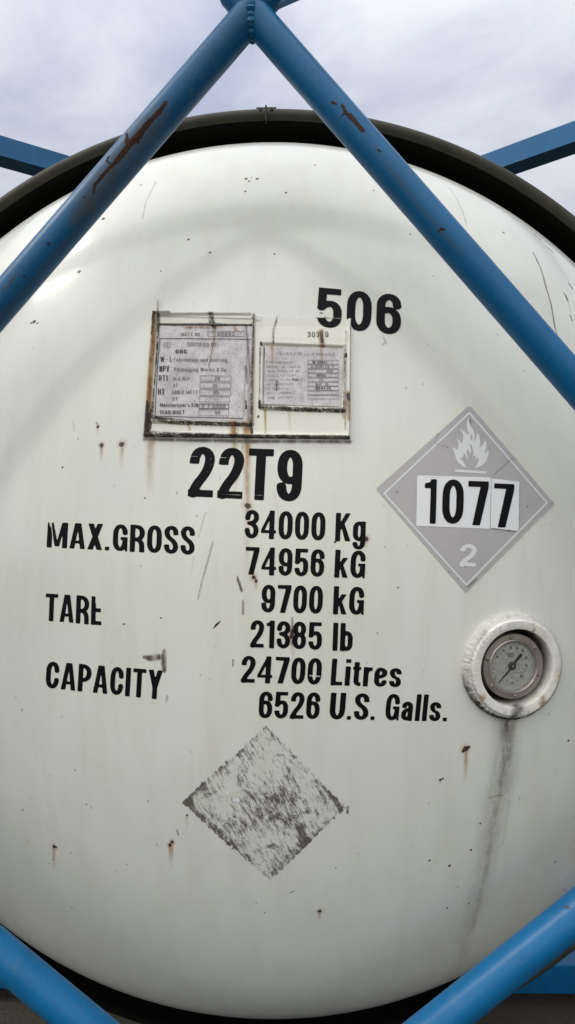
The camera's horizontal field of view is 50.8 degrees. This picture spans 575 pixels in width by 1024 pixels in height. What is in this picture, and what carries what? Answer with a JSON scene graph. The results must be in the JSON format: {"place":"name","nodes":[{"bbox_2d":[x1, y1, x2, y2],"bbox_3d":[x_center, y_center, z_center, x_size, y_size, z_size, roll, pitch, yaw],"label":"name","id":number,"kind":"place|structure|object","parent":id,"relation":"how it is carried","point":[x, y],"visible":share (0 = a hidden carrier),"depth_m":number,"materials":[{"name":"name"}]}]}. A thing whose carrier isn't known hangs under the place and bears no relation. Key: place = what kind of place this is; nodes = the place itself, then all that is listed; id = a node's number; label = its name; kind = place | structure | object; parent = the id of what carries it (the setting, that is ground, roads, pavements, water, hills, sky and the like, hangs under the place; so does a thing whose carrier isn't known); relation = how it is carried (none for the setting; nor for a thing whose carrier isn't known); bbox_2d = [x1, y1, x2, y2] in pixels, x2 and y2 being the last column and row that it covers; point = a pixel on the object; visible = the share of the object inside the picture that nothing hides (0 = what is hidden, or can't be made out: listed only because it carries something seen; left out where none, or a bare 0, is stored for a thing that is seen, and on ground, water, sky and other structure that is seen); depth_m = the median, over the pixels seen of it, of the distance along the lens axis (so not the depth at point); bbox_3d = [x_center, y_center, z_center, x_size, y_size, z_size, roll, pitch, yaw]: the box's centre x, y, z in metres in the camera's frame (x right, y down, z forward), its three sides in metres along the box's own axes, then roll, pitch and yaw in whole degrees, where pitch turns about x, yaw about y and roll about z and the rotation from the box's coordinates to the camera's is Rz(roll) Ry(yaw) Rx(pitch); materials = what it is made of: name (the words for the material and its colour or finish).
{"place":"outdoors","nodes":[
{"label":"outdoors","id":0,"kind":"place"},
{"bbox_2d":[0,989,574,1023],"bbox_3d":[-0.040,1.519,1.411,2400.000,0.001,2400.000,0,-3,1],"label":"ground","id":1,"kind":"structure","parent":0,"point":[517,1008],"depth_m":1.87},
{"bbox_2d":[0,0,574,1023],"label":"tank container","id":2,"kind":"object","parent":1,"relation":"on","point":[286,566],"visible":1,"depth_m":1.12,"materials":[{"name":"white metal"}]},
{"bbox_2d":[0,0,574,215],"label":"sky","id":3,"kind":"structure","parent":0,"point":[481,77],"materials":[{"name":"white"}]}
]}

